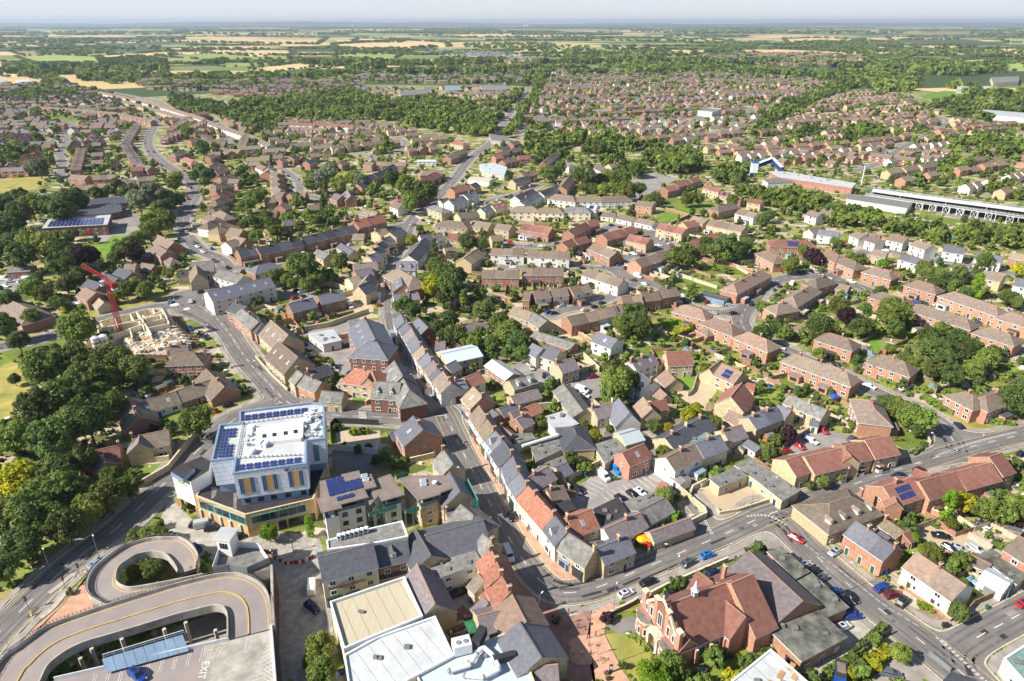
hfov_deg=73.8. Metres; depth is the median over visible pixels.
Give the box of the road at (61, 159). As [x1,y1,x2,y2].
[56,133,70,178]
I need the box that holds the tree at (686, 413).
[680,406,696,419]
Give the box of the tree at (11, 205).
[2,200,31,219]
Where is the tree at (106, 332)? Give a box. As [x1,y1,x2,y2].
[96,330,112,339]
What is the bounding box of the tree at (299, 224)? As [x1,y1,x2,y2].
[293,220,304,231]
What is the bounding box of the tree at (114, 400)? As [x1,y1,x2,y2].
[99,389,129,422]
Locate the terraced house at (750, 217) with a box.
[742,211,760,224]
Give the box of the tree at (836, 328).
[824,318,840,333]
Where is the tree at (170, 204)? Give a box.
[162,198,177,209]
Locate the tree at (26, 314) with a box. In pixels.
[18,307,41,323]
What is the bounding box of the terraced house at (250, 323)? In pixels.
[242,315,265,340]
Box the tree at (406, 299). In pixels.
[400,295,411,305]
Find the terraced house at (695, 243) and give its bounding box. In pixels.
[687,239,700,254]
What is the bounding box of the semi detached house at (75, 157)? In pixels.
[73,154,84,164]
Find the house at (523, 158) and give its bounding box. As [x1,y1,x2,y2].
[517,155,532,162]
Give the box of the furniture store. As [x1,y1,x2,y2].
[316,542,379,607]
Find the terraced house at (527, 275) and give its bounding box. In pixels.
[522,265,532,284]
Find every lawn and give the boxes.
[136,463,160,477]
[159,401,217,423]
[352,397,366,403]
[584,456,599,467]
[605,633,650,680]
[612,611,632,622]
[629,344,664,356]
[653,212,682,220]
[654,324,681,331]
[677,372,697,390]
[682,279,723,293]
[708,261,745,275]
[709,646,762,678]
[779,376,792,385]
[830,407,847,413]
[860,338,887,353]
[893,430,925,449]
[899,330,918,340]
[918,212,961,224]
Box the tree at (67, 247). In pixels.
[60,244,72,251]
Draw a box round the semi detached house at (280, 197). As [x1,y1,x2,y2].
[275,192,287,203]
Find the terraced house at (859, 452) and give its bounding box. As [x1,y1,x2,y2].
[831,441,873,475]
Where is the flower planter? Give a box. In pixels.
[551,614,560,623]
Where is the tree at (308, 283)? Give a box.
[298,276,315,294]
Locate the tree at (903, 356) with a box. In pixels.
[896,352,913,362]
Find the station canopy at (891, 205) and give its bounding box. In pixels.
[846,194,912,213]
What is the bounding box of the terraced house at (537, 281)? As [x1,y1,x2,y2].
[531,268,542,286]
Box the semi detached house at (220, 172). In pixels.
[210,167,230,180]
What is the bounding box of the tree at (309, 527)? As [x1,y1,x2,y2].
[304,514,314,537]
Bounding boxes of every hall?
[42,215,112,236]
[72,203,122,219]
[88,196,127,208]
[176,269,189,284]
[188,264,209,290]
[191,257,215,278]
[635,563,778,666]
[727,550,821,624]
[731,649,806,680]
[769,609,847,672]
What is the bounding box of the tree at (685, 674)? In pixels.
[673,665,690,680]
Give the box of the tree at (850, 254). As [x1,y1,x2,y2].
[843,251,854,259]
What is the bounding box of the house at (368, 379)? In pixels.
[360,372,372,384]
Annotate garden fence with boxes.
[153,374,167,396]
[189,229,198,235]
[229,253,236,261]
[253,240,269,244]
[254,304,276,310]
[260,313,282,319]
[277,319,303,333]
[322,310,353,319]
[335,276,344,285]
[344,217,358,225]
[347,257,357,263]
[361,242,370,249]
[416,213,430,221]
[471,270,481,274]
[476,266,500,270]
[511,221,539,223]
[534,217,561,225]
[571,255,584,259]
[574,348,590,367]
[593,394,624,405]
[599,327,626,340]
[607,246,627,252]
[631,210,646,216]
[636,288,644,293]
[641,274,669,281]
[648,312,665,321]
[651,270,682,277]
[651,348,672,358]
[656,323,690,339]
[669,270,689,274]
[682,332,714,353]
[688,474,709,487]
[689,234,710,238]
[698,256,716,262]
[714,346,748,369]
[730,259,753,273]
[739,365,768,376]
[752,404,764,410]
[753,453,770,470]
[800,260,816,269]
[825,298,861,304]
[837,334,869,346]
[855,307,878,319]
[883,264,896,271]
[887,413,931,444]
[894,267,905,274]
[895,517,939,528]
[924,383,953,402]
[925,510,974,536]
[943,506,993,530]
[943,552,952,558]
[958,570,979,578]
[978,515,1021,528]
[980,495,1023,528]
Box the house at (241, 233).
[225,227,250,240]
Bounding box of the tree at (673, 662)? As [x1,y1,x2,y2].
[655,648,686,680]
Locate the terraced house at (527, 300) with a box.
[522,292,531,309]
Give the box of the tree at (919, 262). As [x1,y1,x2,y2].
[914,260,928,268]
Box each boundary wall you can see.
[139,433,197,487]
[152,452,169,461]
[158,280,178,288]
[255,355,287,390]
[296,308,368,331]
[317,281,352,295]
[338,332,348,338]
[365,397,370,404]
[409,450,435,462]
[488,291,512,301]
[538,364,594,391]
[538,401,557,408]
[562,459,600,488]
[578,331,591,340]
[583,336,634,360]
[583,353,599,371]
[609,596,638,613]
[647,485,707,554]
[650,556,728,594]
[665,207,688,224]
[668,404,676,408]
[690,478,706,493]
[698,253,753,272]
[715,498,769,514]
[900,583,951,621]
[928,650,951,671]
[930,509,950,519]
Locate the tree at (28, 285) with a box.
[15,276,45,300]
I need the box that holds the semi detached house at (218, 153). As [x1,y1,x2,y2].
[211,150,221,159]
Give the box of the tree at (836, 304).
[828,295,851,318]
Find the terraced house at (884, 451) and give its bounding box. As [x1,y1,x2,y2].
[850,435,900,472]
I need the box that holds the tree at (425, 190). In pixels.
[412,179,440,206]
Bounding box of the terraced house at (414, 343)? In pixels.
[406,334,428,364]
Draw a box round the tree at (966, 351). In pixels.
[952,340,978,364]
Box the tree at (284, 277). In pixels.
[279,273,292,283]
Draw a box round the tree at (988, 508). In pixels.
[976,496,1007,522]
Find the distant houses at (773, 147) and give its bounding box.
[0,49,1023,224]
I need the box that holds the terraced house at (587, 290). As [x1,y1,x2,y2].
[579,283,592,301]
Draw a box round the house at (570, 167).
[565,161,573,172]
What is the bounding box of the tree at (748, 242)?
[739,236,754,250]
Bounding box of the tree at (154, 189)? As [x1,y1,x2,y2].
[139,181,165,202]
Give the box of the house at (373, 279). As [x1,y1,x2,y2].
[357,273,378,291]
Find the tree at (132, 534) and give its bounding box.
[125,527,140,541]
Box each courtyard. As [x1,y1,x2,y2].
[87,612,229,668]
[453,592,473,611]
[660,570,721,597]
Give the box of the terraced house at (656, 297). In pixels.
[650,291,661,309]
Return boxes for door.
[469,595,472,604]
[818,654,824,663]
[844,546,849,555]
[856,555,861,564]
[869,564,875,573]
[982,586,994,594]
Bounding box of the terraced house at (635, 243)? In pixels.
[632,236,642,250]
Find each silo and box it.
[90,336,100,348]
[98,334,108,344]
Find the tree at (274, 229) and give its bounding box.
[268,224,284,237]
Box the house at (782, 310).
[762,299,800,322]
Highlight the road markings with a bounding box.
[0,138,1022,680]
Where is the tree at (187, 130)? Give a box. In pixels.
[179,124,194,135]
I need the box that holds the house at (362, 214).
[358,210,382,218]
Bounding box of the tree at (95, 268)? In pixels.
[78,263,98,278]
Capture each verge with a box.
[0,289,189,340]
[1,330,97,360]
[208,404,239,425]
[792,284,800,290]
[948,413,1000,431]
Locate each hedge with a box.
[57,302,86,309]
[146,268,163,275]
[299,335,308,342]
[625,630,650,651]
[654,277,698,298]
[658,318,693,328]
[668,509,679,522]
[669,325,693,337]
[799,335,813,345]
[821,621,887,675]
[846,642,892,680]
[877,376,896,386]
[888,283,904,289]
[890,436,901,441]
[909,441,927,453]
[918,601,934,613]
[921,393,951,414]
[988,417,1016,426]
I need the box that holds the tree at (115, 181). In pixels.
[109,177,121,189]
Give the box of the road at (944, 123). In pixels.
[935,116,948,129]
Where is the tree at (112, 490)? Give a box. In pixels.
[88,477,126,514]
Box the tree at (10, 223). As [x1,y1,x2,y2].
[0,217,18,232]
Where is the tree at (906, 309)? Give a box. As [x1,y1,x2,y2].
[884,300,916,322]
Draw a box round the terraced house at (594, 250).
[585,243,604,261]
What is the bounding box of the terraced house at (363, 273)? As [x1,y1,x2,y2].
[352,267,374,278]
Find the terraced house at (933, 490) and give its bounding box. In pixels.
[915,476,949,514]
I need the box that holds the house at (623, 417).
[608,397,640,432]
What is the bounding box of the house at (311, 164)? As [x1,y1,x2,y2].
[302,159,317,169]
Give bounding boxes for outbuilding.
[90,454,118,480]
[142,249,152,261]
[336,377,342,391]
[387,430,395,448]
[395,441,401,455]
[443,247,457,257]
[450,327,468,348]
[466,573,484,604]
[470,597,491,618]
[478,586,489,601]
[488,408,502,425]
[500,421,517,444]
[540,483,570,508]
[586,540,602,545]
[644,517,695,550]
[651,399,669,420]
[652,388,673,403]
[654,481,671,490]
[657,357,664,372]
[669,474,692,490]
[690,432,713,442]
[695,328,713,341]
[722,410,743,427]
[741,438,761,457]
[743,382,755,394]
[808,419,819,433]
[832,283,851,294]
[868,579,879,586]
[873,528,895,542]
[877,513,904,541]
[881,496,903,520]
[899,529,916,549]
[911,468,931,477]
[943,671,975,680]
[963,552,993,574]
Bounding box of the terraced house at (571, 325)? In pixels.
[561,315,581,336]
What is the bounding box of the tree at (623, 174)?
[615,167,631,181]
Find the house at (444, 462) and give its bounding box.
[431,444,466,478]
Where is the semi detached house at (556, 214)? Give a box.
[536,205,564,221]
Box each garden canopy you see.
[464,619,476,634]
[828,393,840,398]
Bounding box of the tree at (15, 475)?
[0,458,37,495]
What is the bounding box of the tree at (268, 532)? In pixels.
[257,523,278,541]
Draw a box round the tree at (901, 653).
[888,642,912,663]
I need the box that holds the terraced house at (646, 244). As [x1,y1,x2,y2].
[638,237,653,252]
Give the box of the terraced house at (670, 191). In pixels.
[658,185,678,197]
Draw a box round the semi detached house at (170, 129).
[166,126,175,134]
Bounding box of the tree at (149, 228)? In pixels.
[138,221,157,244]
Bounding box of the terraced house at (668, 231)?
[664,225,676,240]
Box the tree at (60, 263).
[44,251,76,275]
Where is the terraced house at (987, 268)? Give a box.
[981,262,990,270]
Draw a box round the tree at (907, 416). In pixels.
[895,402,924,431]
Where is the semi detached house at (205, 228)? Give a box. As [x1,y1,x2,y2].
[197,219,228,236]
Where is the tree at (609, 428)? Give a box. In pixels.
[606,424,614,432]
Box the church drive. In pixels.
[606,616,654,649]
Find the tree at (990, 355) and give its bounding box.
[972,347,1002,366]
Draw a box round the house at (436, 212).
[425,205,452,220]
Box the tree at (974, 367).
[961,358,986,379]
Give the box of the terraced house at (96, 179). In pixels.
[92,173,100,185]
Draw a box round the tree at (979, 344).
[964,336,984,349]
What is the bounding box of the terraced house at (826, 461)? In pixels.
[796,447,851,488]
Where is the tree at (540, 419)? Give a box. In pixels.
[534,414,546,426]
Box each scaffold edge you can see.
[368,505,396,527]
[395,472,408,498]
[404,506,418,533]
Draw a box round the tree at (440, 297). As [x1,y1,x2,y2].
[435,291,452,303]
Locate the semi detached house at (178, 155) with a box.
[168,150,190,161]
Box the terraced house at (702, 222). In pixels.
[697,218,708,231]
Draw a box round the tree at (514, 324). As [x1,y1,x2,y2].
[503,318,522,330]
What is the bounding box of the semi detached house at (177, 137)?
[170,132,179,140]
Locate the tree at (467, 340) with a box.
[458,331,476,345]
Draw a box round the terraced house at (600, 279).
[593,272,610,291]
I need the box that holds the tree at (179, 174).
[170,170,183,179]
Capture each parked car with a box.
[0,276,9,280]
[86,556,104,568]
[126,665,147,680]
[168,530,178,535]
[188,520,192,528]
[192,542,203,552]
[193,517,215,529]
[201,334,208,339]
[203,523,222,532]
[222,402,234,407]
[237,531,247,539]
[303,598,320,613]
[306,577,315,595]
[307,354,318,358]
[331,364,339,370]
[347,301,353,308]
[448,586,466,599]
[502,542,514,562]
[508,510,515,521]
[528,364,534,370]
[571,483,584,494]
[575,383,589,392]
[579,392,589,398]
[587,373,597,378]
[595,466,610,481]
[610,461,621,474]
[614,493,626,502]
[617,588,634,598]
[626,488,638,498]
[633,272,642,277]
[633,487,646,495]
[638,576,657,587]
[664,588,679,596]
[680,557,697,568]
[699,550,715,559]
[704,568,720,577]
[779,447,792,453]
[787,532,804,543]
[793,441,805,449]
[800,560,813,567]
[804,435,818,444]
[807,566,821,574]
[816,573,829,581]
[818,425,829,434]
[827,546,842,557]
[828,586,841,594]
[831,361,841,367]
[836,621,852,631]
[837,594,854,610]
[842,589,859,604]
[843,610,863,621]
[846,435,856,441]
[862,382,875,389]
[872,581,890,593]
[877,666,902,678]
[882,589,903,599]
[891,471,906,476]
[894,594,910,608]
[898,386,908,391]
[912,466,925,470]
[920,300,929,305]
[930,531,951,540]
[940,542,957,553]
[950,543,968,552]
[953,422,964,428]
[965,541,983,553]
[966,576,984,591]
[973,519,990,526]
[1014,598,1023,608]
[1015,450,1023,457]
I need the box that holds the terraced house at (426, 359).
[418,351,443,380]
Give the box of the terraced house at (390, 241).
[377,236,397,253]
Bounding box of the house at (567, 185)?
[557,174,574,194]
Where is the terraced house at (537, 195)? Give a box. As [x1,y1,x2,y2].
[532,189,541,204]
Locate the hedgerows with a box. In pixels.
[0,31,1023,76]
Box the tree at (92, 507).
[69,492,106,525]
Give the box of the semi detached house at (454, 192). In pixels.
[447,182,472,198]
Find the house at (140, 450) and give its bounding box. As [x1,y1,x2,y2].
[126,435,154,465]
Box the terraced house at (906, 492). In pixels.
[863,476,924,518]
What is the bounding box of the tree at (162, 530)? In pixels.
[152,526,169,536]
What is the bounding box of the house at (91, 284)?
[79,275,110,294]
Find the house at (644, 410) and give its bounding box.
[631,397,661,428]
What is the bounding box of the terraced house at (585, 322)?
[575,313,590,333]
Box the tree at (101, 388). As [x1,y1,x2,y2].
[84,380,113,398]
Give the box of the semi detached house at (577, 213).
[564,205,591,219]
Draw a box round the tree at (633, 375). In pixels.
[623,368,639,385]
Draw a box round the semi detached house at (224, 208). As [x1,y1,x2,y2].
[204,203,229,215]
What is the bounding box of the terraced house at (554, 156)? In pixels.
[549,152,559,165]
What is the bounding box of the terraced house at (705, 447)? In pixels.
[685,433,716,470]
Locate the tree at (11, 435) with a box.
[0,418,31,456]
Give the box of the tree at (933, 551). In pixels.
[920,541,946,563]
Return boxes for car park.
[0,278,23,292]
[0,527,281,680]
[277,284,316,301]
[298,315,361,375]
[333,244,358,252]
[510,361,559,385]
[565,370,603,407]
[570,465,663,512]
[629,172,676,201]
[778,430,849,454]
[865,187,1023,222]
[872,646,940,680]
[914,203,1023,222]
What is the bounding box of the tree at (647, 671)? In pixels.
[636,657,670,680]
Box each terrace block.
[720,266,771,303]
[766,237,817,255]
[777,286,823,317]
[778,351,861,398]
[904,303,980,335]
[936,289,1008,325]
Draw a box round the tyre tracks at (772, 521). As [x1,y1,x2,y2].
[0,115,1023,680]
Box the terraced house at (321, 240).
[312,232,327,249]
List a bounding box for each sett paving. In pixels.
[516,577,574,680]
[564,611,594,680]
[568,634,592,664]
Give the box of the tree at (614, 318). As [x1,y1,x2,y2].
[611,315,622,327]
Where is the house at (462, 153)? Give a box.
[452,149,467,159]
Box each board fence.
[624,263,665,280]
[673,270,716,288]
[675,336,703,347]
[676,264,727,279]
[687,373,697,395]
[768,373,791,389]
[781,428,809,450]
[819,398,848,407]
[829,412,854,430]
[853,628,892,654]
[861,333,878,342]
[878,334,907,354]
[909,330,918,337]
[957,580,1023,623]
[967,532,992,548]
[976,520,1016,539]
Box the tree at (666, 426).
[662,422,672,430]
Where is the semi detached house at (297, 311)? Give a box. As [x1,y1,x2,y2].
[285,297,318,322]
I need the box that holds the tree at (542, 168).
[538,164,548,182]
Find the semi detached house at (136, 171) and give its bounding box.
[130,166,143,176]
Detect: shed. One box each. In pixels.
[46,281,53,286]
[143,392,153,399]
[155,383,167,392]
[162,378,173,387]
[274,305,282,313]
[580,258,587,263]
[735,444,744,455]
[742,357,751,365]
[762,432,773,441]
[861,345,869,354]
[867,350,874,358]
[881,345,886,354]
[911,326,921,332]
[922,374,932,382]
[928,383,937,393]
[987,370,995,380]
[1005,524,1022,535]
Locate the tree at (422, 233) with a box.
[416,230,425,237]
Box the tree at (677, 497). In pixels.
[673,493,681,503]
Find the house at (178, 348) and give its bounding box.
[165,339,189,360]
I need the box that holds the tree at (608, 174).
[602,168,618,183]
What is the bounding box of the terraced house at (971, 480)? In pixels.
[939,466,985,497]
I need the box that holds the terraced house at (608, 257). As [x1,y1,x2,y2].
[598,248,622,266]
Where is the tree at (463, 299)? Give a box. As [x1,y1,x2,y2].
[460,289,467,307]
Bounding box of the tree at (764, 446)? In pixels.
[761,443,775,448]
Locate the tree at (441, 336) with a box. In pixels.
[435,328,450,346]
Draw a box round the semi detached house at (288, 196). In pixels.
[285,192,296,203]
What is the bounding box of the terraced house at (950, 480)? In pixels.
[932,471,966,515]
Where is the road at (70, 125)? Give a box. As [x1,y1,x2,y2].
[51,118,73,133]
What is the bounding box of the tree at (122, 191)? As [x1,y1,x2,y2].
[117,186,128,195]
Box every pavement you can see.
[0,212,1023,680]
[53,133,70,178]
[108,91,172,107]
[142,116,236,281]
[276,167,326,200]
[349,153,394,162]
[383,134,501,286]
[388,137,408,153]
[454,183,548,213]
[470,435,575,578]
[492,75,531,133]
[510,113,543,137]
[588,603,629,680]
[716,110,755,131]
[841,130,932,172]
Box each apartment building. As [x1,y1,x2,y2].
[0,300,56,332]
[203,276,277,315]
[213,269,251,287]
[258,320,304,352]
[264,341,315,384]
[347,315,394,352]
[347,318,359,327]
[348,341,398,371]
[370,381,401,413]
[382,269,430,298]
[382,360,416,383]
[394,415,442,462]
[395,378,427,421]
[396,261,417,277]
[439,471,472,523]
[697,108,721,118]
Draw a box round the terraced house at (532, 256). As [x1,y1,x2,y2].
[527,247,538,265]
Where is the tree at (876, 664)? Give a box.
[868,658,882,671]
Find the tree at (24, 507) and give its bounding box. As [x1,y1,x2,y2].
[3,488,57,527]
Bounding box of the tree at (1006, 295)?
[997,288,1017,306]
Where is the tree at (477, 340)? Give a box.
[470,334,483,348]
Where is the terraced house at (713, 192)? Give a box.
[707,187,724,197]
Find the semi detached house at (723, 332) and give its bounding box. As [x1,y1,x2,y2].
[698,317,745,346]
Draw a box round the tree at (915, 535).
[912,532,921,542]
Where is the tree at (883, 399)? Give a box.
[875,394,894,413]
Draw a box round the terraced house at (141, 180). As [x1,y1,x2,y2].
[137,177,145,186]
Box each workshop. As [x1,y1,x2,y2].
[5,265,37,278]
[15,79,29,83]
[330,576,422,663]
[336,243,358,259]
[343,616,453,680]
[352,234,366,243]
[378,568,408,583]
[405,563,457,632]
[406,529,450,570]
[417,633,534,680]
[422,518,488,557]
[436,344,483,371]
[444,360,461,377]
[445,504,499,540]
[445,505,456,519]
[456,321,471,331]
[461,371,485,391]
[468,176,495,186]
[468,318,488,330]
[472,605,500,640]
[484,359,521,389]
[495,400,517,425]
[507,389,542,408]
[513,433,535,451]
[530,437,562,464]
[537,455,566,470]
[545,411,578,434]
[552,384,591,423]
[555,425,595,459]
[555,500,577,515]
[593,497,628,525]
[594,438,626,470]
[612,428,645,448]
[622,491,657,511]
[629,497,675,530]
[686,116,706,122]
[766,546,810,581]
[796,572,849,623]
[956,86,987,93]
[983,109,1023,122]
[990,76,1018,86]
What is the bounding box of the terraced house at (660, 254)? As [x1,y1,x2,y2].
[651,250,671,268]
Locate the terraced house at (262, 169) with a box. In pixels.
[259,166,269,174]
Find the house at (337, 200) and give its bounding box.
[328,193,345,207]
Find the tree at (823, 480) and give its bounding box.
[816,474,830,488]
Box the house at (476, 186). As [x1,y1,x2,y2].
[469,182,480,193]
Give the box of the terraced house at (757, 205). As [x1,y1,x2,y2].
[746,198,764,211]
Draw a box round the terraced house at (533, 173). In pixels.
[528,170,537,181]
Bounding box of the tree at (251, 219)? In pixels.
[243,214,257,227]
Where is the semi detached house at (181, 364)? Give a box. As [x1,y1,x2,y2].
[164,347,212,377]
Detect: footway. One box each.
[23,540,131,639]
[613,532,799,605]
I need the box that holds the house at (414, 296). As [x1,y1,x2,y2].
[409,290,420,308]
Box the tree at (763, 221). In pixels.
[756,214,769,230]
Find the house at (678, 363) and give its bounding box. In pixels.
[661,346,693,376]
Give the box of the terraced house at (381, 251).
[368,246,387,262]
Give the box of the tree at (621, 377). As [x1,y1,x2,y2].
[599,366,633,395]
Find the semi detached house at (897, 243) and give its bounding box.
[885,234,909,251]
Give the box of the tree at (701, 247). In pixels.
[696,242,707,256]
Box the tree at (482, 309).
[472,298,495,320]
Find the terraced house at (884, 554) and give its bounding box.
[865,538,904,576]
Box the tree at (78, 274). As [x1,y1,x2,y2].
[61,266,91,287]
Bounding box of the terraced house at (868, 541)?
[852,530,884,566]
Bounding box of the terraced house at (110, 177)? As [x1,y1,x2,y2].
[107,172,117,182]
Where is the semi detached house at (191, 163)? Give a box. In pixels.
[180,157,199,169]
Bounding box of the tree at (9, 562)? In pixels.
[0,552,20,581]
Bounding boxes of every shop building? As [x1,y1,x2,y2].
[307,329,341,352]
[326,520,408,551]
[373,534,410,574]
[399,89,429,96]
[431,550,479,590]
[432,371,462,406]
[445,86,458,91]
[451,376,468,404]
[460,386,495,422]
[468,405,497,444]
[476,419,504,456]
[476,543,511,574]
[479,163,506,180]
[481,85,506,92]
[481,562,517,590]
[484,431,513,463]
[485,576,524,606]
[489,134,510,144]
[489,440,525,483]
[491,594,549,634]
[497,621,568,679]
[501,456,528,499]
[506,473,539,512]
[515,486,547,523]
[524,495,553,533]
[532,504,561,545]
[534,662,559,680]
[542,515,579,561]
[556,525,598,582]
[998,645,1023,680]
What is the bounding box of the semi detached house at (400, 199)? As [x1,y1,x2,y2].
[390,196,417,203]
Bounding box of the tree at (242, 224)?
[236,219,249,228]
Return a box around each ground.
[0,26,1023,97]
[0,86,1023,680]
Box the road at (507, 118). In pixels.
[494,74,533,133]
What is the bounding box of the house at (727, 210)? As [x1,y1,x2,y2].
[707,203,741,218]
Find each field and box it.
[0,72,21,76]
[17,51,56,54]
[22,55,96,61]
[27,29,69,29]
[69,35,123,35]
[93,235,128,257]
[105,52,167,56]
[141,29,173,29]
[150,36,318,44]
[172,35,225,35]
[174,53,287,59]
[212,50,292,56]
[219,61,288,66]
[249,63,322,71]
[254,34,316,34]
[284,38,352,38]
[322,65,399,68]
[327,29,390,29]
[337,41,445,48]
[338,54,394,58]
[349,34,379,34]
[359,38,398,42]
[371,36,406,36]
[384,37,428,38]
[413,33,584,36]
[429,38,478,38]
[563,30,619,30]
[604,38,652,40]
[630,50,690,53]
[700,34,772,34]
[706,38,745,38]
[736,49,861,53]
[747,36,787,36]
[759,35,803,35]
[788,38,850,41]
[812,26,845,26]
[821,35,860,35]
[867,38,896,39]
[888,26,954,26]
[918,91,975,99]
[961,59,1023,70]
[971,49,1023,53]
[1004,38,1023,42]
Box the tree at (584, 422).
[578,420,589,428]
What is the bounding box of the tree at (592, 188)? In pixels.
[587,182,598,195]
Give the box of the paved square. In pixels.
[241,531,332,680]
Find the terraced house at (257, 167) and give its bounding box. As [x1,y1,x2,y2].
[253,164,262,174]
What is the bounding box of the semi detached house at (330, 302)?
[315,289,346,313]
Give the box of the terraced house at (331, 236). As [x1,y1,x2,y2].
[322,227,337,247]
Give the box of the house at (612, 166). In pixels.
[604,161,617,170]
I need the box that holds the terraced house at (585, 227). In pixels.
[578,222,591,236]
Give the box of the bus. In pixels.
[750,172,763,175]
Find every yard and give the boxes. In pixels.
[112,214,139,228]
[332,450,391,475]
[346,294,373,318]
[696,484,764,511]
[804,621,879,672]
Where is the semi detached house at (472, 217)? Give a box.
[454,209,479,225]
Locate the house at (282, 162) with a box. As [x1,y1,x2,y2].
[276,158,288,167]
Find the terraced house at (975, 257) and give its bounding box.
[972,250,986,268]
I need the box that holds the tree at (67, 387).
[37,374,88,410]
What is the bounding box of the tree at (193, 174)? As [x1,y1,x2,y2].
[187,169,199,182]
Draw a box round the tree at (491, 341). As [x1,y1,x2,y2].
[483,334,500,349]
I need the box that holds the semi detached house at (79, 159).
[72,158,84,165]
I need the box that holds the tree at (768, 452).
[761,444,777,462]
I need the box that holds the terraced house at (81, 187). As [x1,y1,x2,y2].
[74,183,83,192]
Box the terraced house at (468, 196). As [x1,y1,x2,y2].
[461,190,476,206]
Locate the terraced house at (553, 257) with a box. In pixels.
[548,249,559,266]
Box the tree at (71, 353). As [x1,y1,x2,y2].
[49,339,92,376]
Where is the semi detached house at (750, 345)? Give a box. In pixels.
[731,332,781,363]
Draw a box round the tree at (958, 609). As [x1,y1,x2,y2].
[947,600,972,622]
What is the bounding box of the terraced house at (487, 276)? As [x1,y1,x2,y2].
[481,267,494,286]
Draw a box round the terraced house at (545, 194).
[538,187,550,202]
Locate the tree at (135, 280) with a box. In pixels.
[129,276,142,296]
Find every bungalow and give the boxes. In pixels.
[85,439,122,476]
[114,396,159,436]
[134,391,181,417]
[175,379,210,407]
[194,368,241,406]
[417,159,436,165]
[477,204,493,218]
[491,202,507,215]
[600,212,616,221]
[616,214,636,225]
[634,218,658,229]
[651,413,717,450]
[791,486,884,545]
[803,226,818,238]
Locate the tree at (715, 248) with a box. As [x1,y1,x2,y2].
[706,238,729,263]
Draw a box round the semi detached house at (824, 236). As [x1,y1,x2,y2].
[816,229,840,244]
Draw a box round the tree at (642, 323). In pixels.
[631,316,653,339]
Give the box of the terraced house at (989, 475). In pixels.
[960,462,1002,497]
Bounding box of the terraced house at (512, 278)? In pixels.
[506,267,519,287]
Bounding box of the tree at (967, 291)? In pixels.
[955,286,974,297]
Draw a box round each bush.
[10,415,20,420]
[10,449,22,456]
[58,306,66,313]
[80,439,88,445]
[128,468,142,475]
[132,632,144,639]
[147,424,159,432]
[153,518,164,527]
[200,561,212,573]
[328,359,334,366]
[332,423,344,432]
[333,370,339,378]
[348,428,356,435]
[353,444,361,453]
[355,427,364,434]
[363,428,371,434]
[370,454,379,464]
[387,457,402,469]
[399,456,409,464]
[483,349,492,354]
[488,380,497,389]
[500,301,506,308]
[599,611,613,624]
[692,350,699,359]
[700,348,706,354]
[722,666,740,680]
[759,367,767,374]
[827,386,833,394]
[853,363,863,372]
[905,323,914,329]
[912,340,919,345]
[957,576,970,585]
[976,385,986,393]
[1018,477,1023,489]
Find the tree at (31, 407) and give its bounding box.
[13,385,62,424]
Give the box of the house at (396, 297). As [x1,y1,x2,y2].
[392,293,409,312]
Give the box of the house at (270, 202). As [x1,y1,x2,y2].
[264,197,276,209]
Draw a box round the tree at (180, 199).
[174,192,186,206]
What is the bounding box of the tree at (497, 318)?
[487,311,509,328]
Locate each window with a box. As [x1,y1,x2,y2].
[199,502,214,512]
[214,506,230,519]
[229,512,246,525]
[238,478,245,494]
[249,477,256,492]
[251,504,306,524]
[261,475,268,491]
[272,473,278,489]
[278,520,287,529]
[287,471,293,487]
[288,516,303,526]
[298,470,304,485]
[303,513,315,521]
[312,445,320,460]
[329,580,336,586]
[331,589,337,595]
[341,502,354,507]
[348,575,354,581]
[349,584,355,590]
[366,571,372,576]
[367,579,373,585]
[384,568,390,573]
[400,565,406,570]
[650,605,653,617]
[657,611,662,628]
[666,625,669,637]
[698,645,705,656]
[857,467,865,475]
[875,464,883,472]
[934,592,940,599]
[1010,558,1017,565]
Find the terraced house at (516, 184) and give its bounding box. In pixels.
[508,176,523,189]
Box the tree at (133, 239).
[121,235,140,246]
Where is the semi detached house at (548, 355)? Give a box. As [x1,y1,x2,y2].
[539,344,566,371]
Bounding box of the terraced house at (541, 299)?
[531,286,551,310]
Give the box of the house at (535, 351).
[525,343,544,368]
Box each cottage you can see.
[288,365,305,396]
[319,390,332,411]
[330,391,347,411]
[505,373,538,395]
[508,405,523,420]
[509,411,534,432]
[522,403,542,419]
[527,465,557,493]
[549,357,579,383]
[550,462,573,483]
[561,508,600,541]
[587,397,613,428]
[597,532,635,578]
[599,512,648,543]
[613,443,651,479]
[624,352,659,377]
[714,424,748,453]
[738,411,771,441]
[755,405,783,432]
[776,404,794,425]
[782,389,829,430]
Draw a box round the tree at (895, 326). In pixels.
[885,319,905,338]
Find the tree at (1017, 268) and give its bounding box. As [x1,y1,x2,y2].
[1010,262,1023,277]
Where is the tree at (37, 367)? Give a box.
[17,347,66,385]
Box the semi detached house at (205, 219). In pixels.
[200,212,225,224]
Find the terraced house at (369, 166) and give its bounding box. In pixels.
[362,162,375,171]
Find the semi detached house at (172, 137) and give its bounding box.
[165,133,175,142]
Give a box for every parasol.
[635,534,651,545]
[643,541,651,546]
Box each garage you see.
[91,297,113,314]
[140,263,160,272]
[163,257,181,267]
[530,331,578,353]
[655,369,683,392]
[698,361,720,384]
[699,291,729,305]
[709,467,748,495]
[734,457,799,509]
[976,567,1013,600]
[978,548,1023,592]
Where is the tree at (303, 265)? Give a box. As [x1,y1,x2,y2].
[285,250,322,278]
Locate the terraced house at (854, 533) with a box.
[841,521,874,557]

